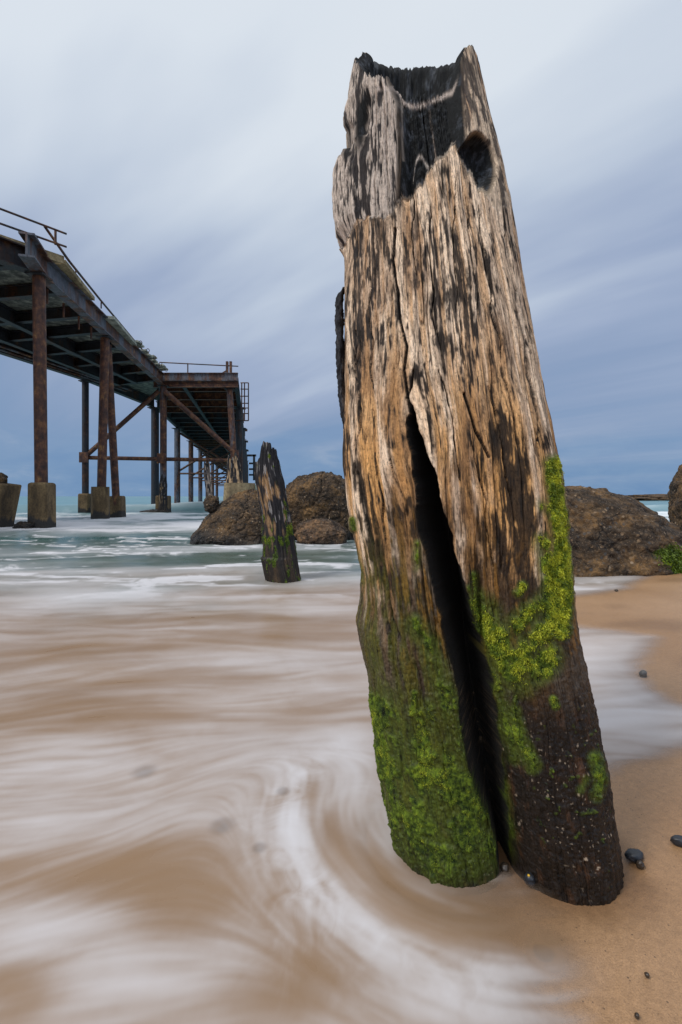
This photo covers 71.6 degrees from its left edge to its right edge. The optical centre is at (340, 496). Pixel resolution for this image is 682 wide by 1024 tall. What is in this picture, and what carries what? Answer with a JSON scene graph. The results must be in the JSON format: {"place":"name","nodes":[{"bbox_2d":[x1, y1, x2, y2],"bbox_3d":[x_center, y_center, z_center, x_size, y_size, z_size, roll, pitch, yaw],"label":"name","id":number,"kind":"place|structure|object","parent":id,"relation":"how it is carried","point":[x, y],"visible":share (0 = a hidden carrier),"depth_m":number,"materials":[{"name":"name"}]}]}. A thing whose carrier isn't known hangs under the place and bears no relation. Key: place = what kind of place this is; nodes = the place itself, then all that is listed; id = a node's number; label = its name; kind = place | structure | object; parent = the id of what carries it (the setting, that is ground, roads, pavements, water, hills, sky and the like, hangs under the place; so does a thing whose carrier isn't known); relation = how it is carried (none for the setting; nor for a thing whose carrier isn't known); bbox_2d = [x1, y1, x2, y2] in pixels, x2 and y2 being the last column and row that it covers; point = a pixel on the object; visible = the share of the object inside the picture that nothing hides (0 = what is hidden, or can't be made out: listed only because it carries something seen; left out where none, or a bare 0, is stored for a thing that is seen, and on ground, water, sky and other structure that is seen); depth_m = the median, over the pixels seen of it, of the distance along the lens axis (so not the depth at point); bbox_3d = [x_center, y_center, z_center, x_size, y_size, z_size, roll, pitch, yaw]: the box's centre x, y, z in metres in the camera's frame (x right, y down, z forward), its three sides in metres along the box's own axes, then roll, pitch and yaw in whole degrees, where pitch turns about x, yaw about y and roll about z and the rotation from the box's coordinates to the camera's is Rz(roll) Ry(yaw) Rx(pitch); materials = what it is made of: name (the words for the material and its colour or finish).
{"place":"outdoors","nodes":[
{"label":"outdoors","id":0,"kind":"place"},
{"bbox_2d":[0,496,681,1023],"bbox_3d":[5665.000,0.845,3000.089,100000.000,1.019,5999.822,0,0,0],"label":"sea","id":1,"kind":"structure","parent":0,"point":[194,822],"depth_m":1.55,"materials":[{"name":"liquid"}]},
{"bbox_2d":[0,472,21,526],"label":"broken footing","id":2,"kind":"object","parent":1,"relation":"in","point":[9,496],"visible":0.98,"depth_m":17.99,"materials":[{"name":"concrete"}]},
{"bbox_2d":[12,521,34,528],"bbox_3d":[-11.808,1.173,17.684,0.884,0.498,0.743,0,0,0],"label":"wet stone","id":3,"kind":"object","parent":1,"relation":"in","point":[23,525],"visible":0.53,"depth_m":17.43,"materials":[{"name":"black stone"}]},
{"bbox_2d":[0,208,255,527],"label":"pier","id":4,"kind":"structure","parent":1,"relation":"in","point":[54,317],"depth_m":27.06,"materials":[{"name":"metal"}]},
{"bbox_2d":[140,509,170,512],"bbox_3d":[-13.809,1.210,35.165,2.428,0.498,1.277,0,0,0],"label":"rock ledge","id":5,"kind":"object","parent":1,"relation":"in","point":[155,510],"visible":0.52,"depth_m":34.88,"materials":[{"name":"black stone"}]},
{"bbox_2d":[159,474,166,510],"bbox_3d":[-13.268,0.094,35.193,0.658,3.567,0.486,0,0,0],"label":"timber stump","id":6,"kind":"object","parent":1,"relation":"in","point":[163,494],"visible":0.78,"depth_m":35.02,"materials":[{"name":"brown wood"}]},
{"bbox_2d":[203,461,212,496],"bbox_3d":[-6.160,-0.484,22.003,0.488,2.435,0.264,0,0,0],"label":"timber stump","id":7,"kind":"object","parent":1,"relation":"in","point":[207,480],"visible":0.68,"depth_m":21.90,"materials":[{"name":"grey wood"}]},
{"bbox_2d":[190,489,262,545],"bbox_3d":[-2.565,0.769,11.907,2.393,1.956,2.193,0,0,0],"label":"boulder","id":8,"kind":"object","parent":1,"relation":"in","point":[235,519],"visible":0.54,"depth_m":11.03,"materials":[{"name":"brown stone"}]},
{"bbox_2d":[203,495,219,512],"bbox_3d":[-3.162,0.189,11.487,0.395,0.443,0.447,0,0,0],"label":"boulder","id":9,"kind":"object","parent":8,"relation":"on","point":[211,503],"visible":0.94,"depth_m":11.35,"materials":[{"name":"brown stone"}]},
{"bbox_2d":[223,483,255,500],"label":"concrete block","id":10,"kind":"structure","parent":8,"relation":"on","point":[230,489],"depth_m":11.56,"materials":[{"name":"grey concrete"}]},
{"bbox_2d":[226,452,242,482],"bbox_3d":[-2.670,-0.726,11.850,0.436,0.860,0.344,0,0,0],"label":"timber stump","id":11,"kind":"object","parent":10,"relation":"on","point":[234,473],"visible":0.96,"depth_m":11.74,"materials":[{"name":"brown wood"}]},
{"bbox_2d":[254,441,300,582],"bbox_3d":[-0.726,0.312,5.647,0.636,1.949,0.418,0,0,0],"label":"timber post","id":12,"kind":"object","parent":1,"relation":"in","point":[279,560],"visible":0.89,"depth_m":5.55,"materials":[{"name":"brown wood"}]},
{"bbox_2d":[285,471,353,539],"bbox_3d":[-0.742,0.595,13.402,2.396,2.615,2.160,0,0,0],"label":"boulder","id":13,"kind":"object","parent":1,"relation":"in","point":[317,495],"visible":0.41,"depth_m":12.45,"materials":[{"name":"brown stone"}]},
{"bbox_2d":[294,518,347,544],"bbox_3d":[-0.482,0.986,11.502,1.284,0.908,1.120,0,0,0],"label":"boulder","id":14,"kind":"object","parent":1,"relation":"in","point":[322,531],"visible":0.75,"depth_m":11.10,"materials":[{"name":"brown stone"}]},
{"bbox_2d":[0,0,681,495],"label":"sky","id":15,"kind":"structure","parent":0,"point":[185,153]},
{"bbox_2d":[492,573,681,1023],"bbox_3d":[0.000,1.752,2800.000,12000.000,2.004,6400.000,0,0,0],"label":"sand","id":16,"kind":"structure","parent":0,"point":[623,941],"depth_m":1.20,"materials":[{"name":"beige sand"}]},
{"bbox_2d":[332,45,623,905],"bbox_3d":[0.377,-0.175,1.454,0.813,2.810,0.610,0,0,0],"label":"timber post","id":17,"kind":"object","parent":16,"relation":"on","point":[484,719],"visible":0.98,"depth_m":1.25,"materials":[{"name":"brown wood"}]},
{"bbox_2d":[500,861,508,873],"bbox_3d":[0.437,0.994,1.266,0.024,0.026,0.026,0,0,41],"label":"pebble","id":18,"kind":"object","parent":16,"relation":"on","point":[504,867],"visible":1,"depth_m":1.26,"materials":[{"name":"grey stone"}]},
{"bbox_2d":[524,872,534,886],"bbox_3d":[0.490,0.993,1.227,0.029,0.032,0.030,0,0,27],"label":"pebble","id":19,"kind":"object","parent":16,"relation":"on","point":[529,878],"visible":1,"depth_m":1.22,"materials":[{"name":"grey stone"}]},
{"bbox_2d":[565,486,681,576],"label":"boulder","id":20,"kind":"object","parent":16,"relation":"on","point":[612,534],"visible":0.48,"depth_m":5.81,"materials":[{"name":"brown stone"}]},
{"bbox_2d":[624,848,643,862],"bbox_3d":[0.813,0.996,1.311,0.052,0.031,0.037,0,0,-9],"label":"pebble","id":21,"kind":"object","parent":16,"relation":"on","point":[633,855],"visible":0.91,"depth_m":1.30,"materials":[{"name":"grey stone"}]},
{"bbox_2d":[636,860,644,868],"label":"pebble","id":22,"kind":"object","parent":16,"relation":"on","point":[640,864],"visible":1,"depth_m":1.28,"materials":[{"name":"stone"}]},
{"bbox_2d":[639,670,646,677],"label":"pebble","id":23,"kind":"object","parent":16,"relation":"on","point":[642,673],"visible":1,"depth_m":2.58,"materials":[{"name":"grey stone"}]},
{"bbox_2d":[667,464,681,530],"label":"boulder","id":24,"kind":"object","parent":16,"relation":"on","point":[674,493],"visible":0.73,"depth_m":11.79,"materials":[{"name":"brown stone"}]},
{"bbox_2d":[670,835,681,846],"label":"pebble","id":25,"kind":"object","parent":16,"relation":"on","point":[676,840],"visible":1,"depth_m":1.35,"materials":[{"name":"grey stone"}]},
{"bbox_2d":[627,494,668,500],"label":"headland","id":26,"kind":"structure","parent":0,"point":[653,497],"depth_m":121.47,"materials":[{"name":"stone"}]}
]}

